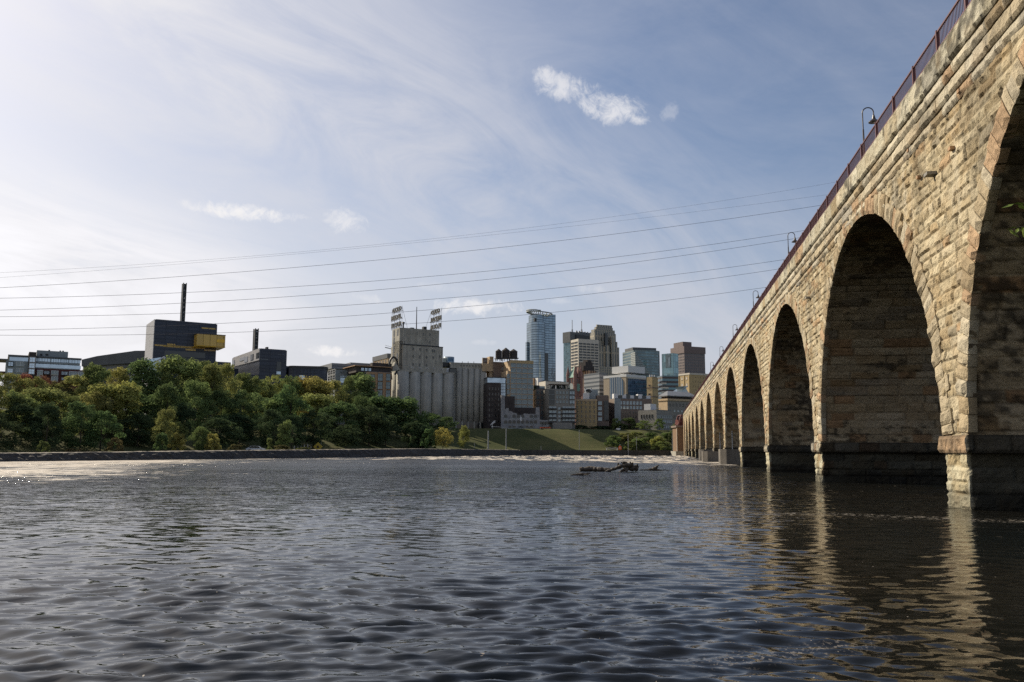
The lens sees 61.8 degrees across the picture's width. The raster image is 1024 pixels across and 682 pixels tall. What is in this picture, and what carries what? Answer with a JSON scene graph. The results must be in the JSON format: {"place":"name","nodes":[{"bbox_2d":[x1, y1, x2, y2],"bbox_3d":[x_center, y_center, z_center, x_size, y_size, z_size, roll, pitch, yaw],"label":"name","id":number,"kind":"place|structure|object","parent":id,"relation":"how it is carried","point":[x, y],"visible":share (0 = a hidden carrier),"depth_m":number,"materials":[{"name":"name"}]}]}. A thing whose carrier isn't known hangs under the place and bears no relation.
{"place":"outdoors","nodes":[
{"label":"outdoors","id":0,"kind":"place"},
{"bbox_2d":[0,409,672,452],"bbox_3d":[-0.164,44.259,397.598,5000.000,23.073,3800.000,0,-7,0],"label":"ground","id":1,"kind":"structure","parent":0,"point":[549,439],"depth_m":360.00,"materials":[{"name":"plant"}]},
{"bbox_2d":[1,372,25,409],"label":"tree","id":2,"kind":"object","parent":1,"relation":"on","point":[11,378],"visible":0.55,"depth_m":189.45,"materials":[{"name":"green plant"}]},
{"bbox_2d":[0,412,30,449],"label":"tree","id":3,"kind":"object","parent":1,"relation":"on","point":[5,425],"visible":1,"depth_m":152.83,"materials":[{"name":"green plant"}]},
{"bbox_2d":[0,389,41,435],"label":"tree","id":4,"kind":"object","parent":1,"relation":"on","point":[13,395],"visible":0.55,"depth_m":166.74,"materials":[{"name":"green plant"}]},
{"bbox_2d":[0,402,48,444],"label":"tree","id":5,"kind":"object","parent":1,"relation":"on","point":[18,408],"visible":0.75,"depth_m":163.81,"materials":[{"name":"green plant"}]},
{"bbox_2d":[12,376,52,403],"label":"tree","id":6,"kind":"object","parent":1,"relation":"on","point":[36,381],"visible":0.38,"depth_m":192.08,"materials":[{"name":"green plant"}]},
{"bbox_2d":[0,350,83,408],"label":"apartment building","id":7,"kind":"structure","parent":1,"relation":"on","point":[58,366],"depth_m":241.42,"materials":[{"name":"white concrete"}]},
{"bbox_2d":[20,387,70,430],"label":"tree","id":8,"kind":"object","parent":1,"relation":"on","point":[47,394],"visible":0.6,"depth_m":176.10,"materials":[{"name":"green plant"}]},
{"bbox_2d":[27,401,65,451],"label":"tree","id":9,"kind":"object","parent":1,"relation":"on","point":[49,411],"visible":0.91,"depth_m":160.22,"materials":[{"name":"green plant"}]},
{"bbox_2d":[50,374,96,409],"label":"tree","id":10,"kind":"object","parent":1,"relation":"on","point":[79,382],"visible":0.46,"depth_m":200.70,"materials":[{"name":"green plant"}]},
{"bbox_2d":[57,400,111,451],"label":"tree","id":11,"kind":"object","parent":1,"relation":"on","point":[75,419],"visible":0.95,"depth_m":167.92,"materials":[{"name":"green plant"}]},
{"bbox_2d":[72,391,116,432],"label":"tree","id":12,"kind":"object","parent":1,"relation":"on","point":[102,401],"visible":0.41,"depth_m":188.01,"materials":[{"name":"green plant"}]},
{"bbox_2d":[78,362,111,410],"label":"tree","id":13,"kind":"object","parent":1,"relation":"on","point":[96,373],"visible":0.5,"depth_m":204.34,"materials":[{"name":"green plant"}]},
{"bbox_2d":[75,410,126,451],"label":"tree","id":14,"kind":"object","parent":1,"relation":"on","point":[102,414],"visible":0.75,"depth_m":172.19,"materials":[{"name":"green plant"}]},
{"bbox_2d":[82,351,144,399],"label":"stadium","id":15,"kind":"object","parent":1,"relation":"on","point":[115,361],"visible":0.09,"depth_m":527.24,"materials":[{"name":"metal"}]},
{"bbox_2d":[84,382,143,434],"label":"tree","id":16,"kind":"object","parent":1,"relation":"on","point":[108,389],"visible":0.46,"depth_m":193.57,"materials":[{"name":"green plant"}]},
{"bbox_2d":[100,366,130,385],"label":"tree","id":17,"kind":"object","parent":1,"relation":"on","point":[120,373],"visible":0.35,"depth_m":223.01,"materials":[{"name":"green plant"}]},
{"bbox_2d":[111,380,139,432],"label":"tree","id":18,"kind":"object","parent":1,"relation":"on","point":[120,404],"visible":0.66,"depth_m":194.52,"materials":[{"name":"green plant"}]},
{"bbox_2d":[116,412,155,446],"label":"tree","id":19,"kind":"object","parent":1,"relation":"on","point":[144,420],"visible":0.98,"depth_m":189.14,"materials":[{"name":"green plant"}]},
{"bbox_2d":[125,357,162,410],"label":"tree","id":20,"kind":"object","parent":1,"relation":"on","point":[137,376],"visible":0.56,"depth_m":227.76,"materials":[{"name":"green plant"}]},
{"bbox_2d":[117,392,172,432],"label":"tree","id":21,"kind":"object","parent":1,"relation":"on","point":[149,403],"visible":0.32,"depth_m":203.74,"materials":[{"name":"green plant"}]},
{"bbox_2d":[153,432,167,450],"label":"bush","id":22,"kind":"object","parent":1,"relation":"on","point":[161,436],"visible":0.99,"depth_m":175.36,"materials":[{"name":"green plant"}]},
{"bbox_2d":[144,360,180,410],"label":"tree","id":23,"kind":"object","parent":1,"relation":"on","point":[168,376],"visible":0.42,"depth_m":232.01,"materials":[{"name":"green plant"}]},
{"bbox_2d":[147,381,179,432],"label":"tree","id":24,"kind":"object","parent":1,"relation":"on","point":[169,394],"visible":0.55,"depth_m":202.56,"materials":[{"name":"green plant"}]},
{"bbox_2d":[150,409,178,450],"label":"tree","id":25,"kind":"object","parent":1,"relation":"on","point":[168,414],"visible":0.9,"depth_m":182.77,"materials":[{"name":"green plant"}]},
{"bbox_2d":[146,406,189,446],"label":"tree","id":26,"kind":"object","parent":1,"relation":"on","point":[180,425],"visible":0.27,"depth_m":196.61,"materials":[{"name":"green plant"}]},
{"bbox_2d":[167,432,186,450],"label":"bush","id":27,"kind":"object","parent":1,"relation":"on","point":[180,440],"visible":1,"depth_m":178.27,"materials":[{"name":"green plant"}]},
{"bbox_2d":[159,354,203,411],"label":"tree","id":28,"kind":"object","parent":1,"relation":"on","point":[188,371],"visible":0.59,"depth_m":238.09,"materials":[{"name":"green plant"}]},
{"bbox_2d":[171,402,196,440],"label":"tree","id":29,"kind":"object","parent":1,"relation":"on","point":[188,414],"visible":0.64,"depth_m":201.28,"materials":[{"name":"green plant"}]},
{"bbox_2d":[143,319,237,418],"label":"theatre building","id":30,"kind":"structure","parent":1,"relation":"on","point":[206,342],"depth_m":338.52,"materials":[{"name":"blue metal"}]},
{"bbox_2d":[177,379,215,429],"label":"tree","id":31,"kind":"object","parent":1,"relation":"on","point":[203,405],"visible":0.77,"depth_m":223.40,"materials":[{"name":"green plant"}]},
{"bbox_2d":[189,426,210,449],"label":"tree","id":32,"kind":"object","parent":1,"relation":"on","point":[195,436],"visible":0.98,"depth_m":188.82,"materials":[{"name":"green plant"}]},
{"bbox_2d":[197,361,223,417],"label":"tree","id":33,"kind":"object","parent":1,"relation":"on","point":[212,375],"visible":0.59,"depth_m":246.28,"materials":[{"name":"green plant"}]},
{"bbox_2d":[204,433,221,450],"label":"bush","id":34,"kind":"object","parent":1,"relation":"on","point":[210,442],"visible":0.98,"depth_m":186.32,"materials":[{"name":"green plant"}]},
{"bbox_2d":[201,389,241,429],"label":"tree","id":35,"kind":"object","parent":1,"relation":"on","point":[220,395],"visible":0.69,"depth_m":231.81,"materials":[{"name":"green plant"}]},
{"bbox_2d":[198,417,245,449],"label":"tree","id":36,"kind":"object","parent":1,"relation":"on","point":[230,434],"visible":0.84,"depth_m":205.64,"materials":[{"name":"green plant"}]},
{"bbox_2d":[215,362,242,414],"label":"tree","id":37,"kind":"object","parent":1,"relation":"on","point":[228,370],"visible":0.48,"depth_m":256.76,"materials":[{"name":"green plant"}]},
{"bbox_2d":[224,413,258,444],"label":"tree","id":38,"kind":"object","parent":1,"relation":"on","point":[236,418],"visible":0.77,"depth_m":225.03,"materials":[{"name":"green plant"}]},
{"bbox_2d":[229,372,260,415],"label":"tree","id":39,"kind":"object","parent":1,"relation":"on","point":[244,379],"visible":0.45,"depth_m":269.41,"materials":[{"name":"green plant"}]},
{"bbox_2d":[223,389,270,433],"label":"tree","id":40,"kind":"object","parent":1,"relation":"on","point":[243,394],"visible":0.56,"depth_m":239.40,"materials":[{"name":"green plant"}]},
{"bbox_2d":[226,347,288,412],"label":"theatre workshop building","id":41,"kind":"structure","parent":1,"relation":"on","point":[262,363],"depth_m":330.35,"materials":[{"name":"blue metal"}]},
{"bbox_2d":[241,375,277,416],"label":"tree","id":42,"kind":"object","parent":1,"relation":"on","point":[254,386],"visible":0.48,"depth_m":270.17,"materials":[{"name":"green plant"}]},
{"bbox_2d":[0,448,522,461],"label":"rock embankment","id":43,"kind":"object","parent":1,"relation":"on","point":[183,455],"visible":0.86,"depth_m":185.15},
{"bbox_2d":[256,374,287,404],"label":"tree","id":44,"kind":"object","parent":1,"relation":"on","point":[279,386],"visible":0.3,"depth_m":277.60,"materials":[{"name":"green plant"}]},
{"bbox_2d":[252,408,296,449],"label":"tree","id":45,"kind":"object","parent":1,"relation":"on","point":[269,426],"visible":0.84,"depth_m":221.88,"materials":[{"name":"green plant"}]},
{"bbox_2d":[275,420,292,448],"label":"tree","id":46,"kind":"object","parent":1,"relation":"on","point":[287,425],"visible":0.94,"depth_m":216.88,"materials":[{"name":"green plant"}]},
{"bbox_2d":[276,376,303,413],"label":"tree","id":47,"kind":"object","parent":1,"relation":"on","point":[293,384],"visible":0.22,"depth_m":297.45,"materials":[{"name":"green plant"}]},
{"bbox_2d":[277,414,307,449],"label":"tree","id":48,"kind":"object","parent":1,"relation":"on","point":[298,426],"visible":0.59,"depth_m":235.84,"materials":[{"name":"green plant"}]},
{"bbox_2d":[273,383,312,435],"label":"tree","id":49,"kind":"object","parent":1,"relation":"on","point":[286,395],"visible":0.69,"depth_m":252.30,"materials":[{"name":"green plant"}]},
{"bbox_2d":[288,366,327,420],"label":"round theatre wing","id":50,"kind":"structure","parent":1,"relation":"on","point":[321,372],"depth_m":332.69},
{"bbox_2d":[299,409,336,447],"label":"tree","id":51,"kind":"object","parent":1,"relation":"on","point":[313,440],"visible":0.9,"depth_m":250.88,"materials":[{"name":"green plant"}]},
{"bbox_2d":[298,393,338,427],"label":"tree","id":52,"kind":"object","parent":1,"relation":"on","point":[315,400],"visible":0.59,"depth_m":284.68,"materials":[{"name":"green plant"}]},
{"bbox_2d":[305,376,334,426],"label":"tree","id":53,"kind":"object","parent":1,"relation":"on","point":[320,387],"visible":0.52,"depth_m":299.17,"materials":[{"name":"green plant"}]},
{"bbox_2d":[317,400,359,440],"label":"tree","id":54,"kind":"object","parent":1,"relation":"on","point":[340,407],"visible":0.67,"depth_m":278.05,"materials":[{"name":"green plant"}]},
{"bbox_2d":[328,379,349,420],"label":"tree","id":55,"kind":"object","parent":1,"relation":"on","point":[338,395],"visible":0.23,"depth_m":312.38,"materials":[{"name":"green plant"}]},
{"bbox_2d":[328,424,363,448],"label":"tree","id":56,"kind":"object","parent":1,"relation":"on","point":[353,437],"visible":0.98,"depth_m":262.15,"materials":[{"name":"green plant"}]},
{"bbox_2d":[322,362,369,423],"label":"office building","id":57,"kind":"structure","parent":1,"relation":"on","point":[336,371],"depth_m":385.71,"materials":[{"name":"grey glass"}]},
{"bbox_2d":[334,376,360,424],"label":"tree","id":58,"kind":"object","parent":1,"relation":"on","point":[348,385],"visible":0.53,"depth_m":316.46,"materials":[{"name":"green plant"}]},
{"bbox_2d":[348,395,373,434],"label":"tree","id":59,"kind":"object","parent":1,"relation":"on","point":[361,400],"visible":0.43,"depth_m":301.17,"materials":[{"name":"green plant"}]},
{"bbox_2d":[347,372,377,422],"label":"tree","id":60,"kind":"object","parent":1,"relation":"on","point":[363,382],"visible":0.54,"depth_m":332.86,"materials":[{"name":"green plant"}]},
{"bbox_2d":[342,365,391,422],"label":"apartment building","id":61,"kind":"structure","parent":1,"relation":"on","point":[381,375],"depth_m":376.54,"materials":[{"name":"orange brick"}]},
{"bbox_2d":[345,404,392,445],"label":"tree","id":62,"kind":"object","parent":1,"relation":"on","point":[377,418],"visible":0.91,"depth_m":287.93,"materials":[{"name":"green plant"}]},
{"bbox_2d":[366,415,401,446],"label":"tree","id":63,"kind":"object","parent":1,"relation":"on","point":[393,420],"visible":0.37,"depth_m":294.88,"materials":[{"name":"green plant"}]},
{"bbox_2d":[366,395,409,429],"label":"tree","id":64,"kind":"object","parent":1,"relation":"on","point":[387,404],"visible":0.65,"depth_m":317.87,"materials":[{"name":"green plant"}]},
{"bbox_2d":[391,396,423,435],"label":"tree","id":65,"kind":"object","parent":1,"relation":"on","point":[409,406],"visible":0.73,"depth_m":322.31,"materials":[{"name":"green plant"}]},
{"bbox_2d":[370,307,455,427],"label":"grain elevator","id":66,"kind":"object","parent":1,"relation":"on","point":[422,373],"visible":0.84,"depth_m":409.50,"materials":[{"name":"concrete"}]},
{"bbox_2d":[401,421,431,446],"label":"tree","id":67,"kind":"object","parent":1,"relation":"on","point":[412,426],"visible":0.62,"depth_m":301.86,"materials":[{"name":"green plant"}]},
{"bbox_2d":[408,425,430,447],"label":"bush","id":68,"kind":"object","parent":1,"relation":"on","point":[421,428],"visible":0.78,"depth_m":298.88,"materials":[{"name":"green plant"}]},
{"bbox_2d":[420,427,435,448],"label":"bush","id":69,"kind":"object","parent":1,"relation":"on","point":[428,439],"visible":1,"depth_m":295.57,"materials":[{"name":"green plant"}]},
{"bbox_2d":[423,412,444,433],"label":"tree","id":70,"kind":"object","parent":1,"relation":"on","point":[430,417],"visible":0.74,"depth_m":353.79,"materials":[{"name":"green plant"}]},
{"bbox_2d":[433,427,452,448],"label":"tree","id":71,"kind":"object","parent":1,"relation":"on","point":[439,441],"visible":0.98,"depth_m":296.18,"materials":[{"name":"yellow plant"}]},
{"bbox_2d":[448,361,486,427],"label":"grain silos","id":72,"kind":"object","parent":1,"relation":"on","point":[469,380],"visible":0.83,"depth_m":420.89,"materials":[{"name":"concrete"}]},
{"bbox_2d":[483,377,505,428],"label":"brick building","id":73,"kind":"structure","parent":1,"relation":"on","point":[494,389],"depth_m":412.82,"materials":[{"name":"brown brick"}]},
{"bbox_2d":[482,356,532,407],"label":"mill building","id":74,"kind":"structure","parent":1,"relation":"on","point":[518,374],"depth_m":418.33,"materials":[{"name":"concrete"}]},
{"bbox_2d":[501,395,547,428],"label":"mill ruin","id":75,"kind":"object","parent":1,"relation":"on","point":[512,417],"visible":0.98,"depth_m":402.28,"materials":[{"name":"stone"}]},
{"bbox_2d":[533,385,545,419],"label":"apartment building","id":76,"kind":"structure","parent":1,"relation":"on","point":[538,396],"depth_m":425.71,"materials":[{"name":"brown brick"}]},
{"bbox_2d":[526,309,555,380],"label":"glass skyscraper","id":77,"kind":"structure","parent":1,"relation":"on","point":[541,344],"depth_m":1424.08,"materials":[{"name":"glass"}]},
{"bbox_2d":[543,384,576,428],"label":"condominium building","id":78,"kind":"structure","parent":1,"relation":"on","point":[559,408],"depth_m":414.39,"materials":[{"name":"grey concrete"}]},
{"bbox_2d":[566,366,582,424],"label":"clock tower","id":79,"kind":"structure","parent":1,"relation":"on","point":[574,377],"depth_m":1004.38,"materials":[{"name":"red stone"}]},
{"bbox_2d":[563,320,590,381],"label":"glass skyscraper","id":80,"kind":"structure","parent":1,"relation":"on","point":[568,337],"depth_m":1669.87,"materials":[{"name":"glass"}]},
{"bbox_2d":[571,339,598,372],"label":"office tower","id":81,"kind":"structure","parent":1,"relation":"on","point":[584,349],"depth_m":1317.91,"materials":[{"name":"white concrete"}]},
{"bbox_2d":[575,393,596,428],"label":"warehouse building","id":82,"kind":"structure","parent":1,"relation":"on","point":[586,410],"depth_m":426.47,"materials":[{"name":"brown brick"}]},
{"bbox_2d":[584,372,606,394],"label":"office tower","id":83,"kind":"structure","parent":1,"relation":"on","point":[594,380],"depth_m":958.45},
{"bbox_2d":[519,450,672,455],"bbox_3d":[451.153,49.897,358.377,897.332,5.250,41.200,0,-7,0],"label":"flood wall","id":84,"kind":"structure","parent":1,"relation":"on","point":[600,452],"depth_m":347.71,"materials":[{"name":"concrete"}]},
{"bbox_2d":[596,395,608,428],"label":"apartment building","id":85,"kind":"structure","parent":1,"relation":"on","point":[602,410],"depth_m":428.91,"materials":[{"name":"brown brick"}]},
{"bbox_2d":[590,325,620,375],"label":"stepped skyscraper","id":86,"kind":"structure","parent":1,"relation":"on","point":[605,335],"depth_m":1512.41,"materials":[{"name":"stone"}]},
{"bbox_2d":[603,366,645,398],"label":"federal building","id":87,"kind":"structure","parent":1,"relation":"on","point":[629,381],"depth_m":912.63,"materials":[{"name":"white glass"}]},
{"bbox_2d":[609,377,623,398],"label":"striped window","id":88,"kind":"structure","parent":87,"relation":"in","point":[616,384],"depth_m":911.44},
{"bbox_2d":[609,394,651,429],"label":"warehouse building","id":89,"kind":"structure","parent":1,"relation":"on","point":[621,407],"depth_m":437.27,"materials":[{"name":"grey brick"}]},
{"bbox_2d":[623,347,659,395],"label":"curved glass tower","id":90,"kind":"structure","parent":1,"relation":"on","point":[648,359],"depth_m":1213.46,"materials":[{"name":"glass"}]},
{"bbox_2d":[646,375,658,409],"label":"elevator tower","id":91,"kind":"structure","parent":1,"relation":"on","point":[652,387],"depth_m":452.00,"materials":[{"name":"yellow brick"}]},
{"bbox_2d":[638,404,672,429],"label":"brick mill","id":92,"kind":"object","parent":1,"relation":"on","point":[650,413],"visible":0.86,"depth_m":418.16,"materials":[{"name":"brown brick"}]},
{"bbox_2d":[658,375,678,409],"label":"office building","id":93,"kind":"structure","parent":1,"relation":"on","point":[668,383],"depth_m":903.67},
{"bbox_2d":[662,353,678,375],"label":"glass tower","id":94,"kind":"structure","parent":1,"relation":"on","point":[669,364],"depth_m":1160.42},
{"bbox_2d":[658,386,693,424],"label":"ornate building","id":95,"kind":"structure","parent":1,"relation":"on","point":[677,400],"depth_m":473.63,"materials":[{"name":"stone"}]},
{"bbox_2d":[670,425,683,455],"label":"brick pier","id":96,"kind":"structure","parent":1,"relation":"on","point":[678,441],"depth_m":350.12,"materials":[{"name":"brick"}]},
{"bbox_2d":[670,342,705,373],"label":"office tower","id":97,"kind":"structure","parent":1,"relation":"on","point":[691,359],"depth_m":1264.80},
{"bbox_2d":[678,373,707,394],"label":"warehouse building","id":98,"kind":"structure","parent":1,"relation":"on","point":[691,381],"depth_m":624.39,"materials":[{"name":"yellow brick"}]},
{"bbox_2d":[683,0,1023,510],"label":"stone arch bridge","id":99,"kind":"structure","parent":1,"relation":"on","point":[878,336],"depth_m":39.72,"materials":[{"name":"stone"}]},
{"bbox_2d":[8,259,784,316],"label":"power line","id":100,"kind":"object","parent":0,"point":[371,303],"visible":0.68,"depth_m":152.33,"materials":[{"name":"metal"}]},
{"bbox_2d":[22,269,775,329],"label":"power line","id":101,"kind":"object","parent":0,"point":[383,313],"visible":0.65,"depth_m":153.83,"materials":[{"name":"metal"}]},
{"bbox_2d":[33,287,765,335],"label":"power line","id":102,"kind":"object","parent":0,"point":[415,323],"visible":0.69,"depth_m":155.53,"materials":[{"name":"metal"}]},
{"bbox_2d":[18,239,789,309],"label":"power line","id":103,"kind":"object","parent":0,"point":[390,288],"visible":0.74,"depth_m":152.09,"materials":[{"name":"metal"}]},
{"bbox_2d":[1,204,825,287],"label":"power line","id":104,"kind":"object","parent":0,"point":[402,257],"visible":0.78,"depth_m":150.53,"materials":[{"name":"metal"}]},
{"bbox_2d":[29,230,803,297],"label":"power line","id":105,"kind":"object","parent":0,"point":[394,279],"visible":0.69,"depth_m":151.22,"materials":[{"name":"metal"}]},
{"bbox_2d":[0,0,964,385],"label":"sky","id":106,"kind":"structure","parent":0,"point":[145,133],"materials":[{"name":"blue"}]},
{"bbox_2d":[0,455,1023,681],"bbox_3d":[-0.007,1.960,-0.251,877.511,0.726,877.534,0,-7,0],"label":"water","id":107,"kind":"structure","parent":0,"point":[534,568],"depth_m":13.94,"materials":[{"name":"liquid"}]},
{"bbox_2d":[579,461,638,471],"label":"driftwood","id":108,"kind":"object","parent":107,"relation":"in","point":[625,466],"visible":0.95,"depth_m":83.00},
{"bbox_2d":[576,360,595,398],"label":"office tower","id":109,"kind":"structure","parent":0,"point":[587,367],"depth_m":1112.22,"materials":[{"name":"orange stone"}]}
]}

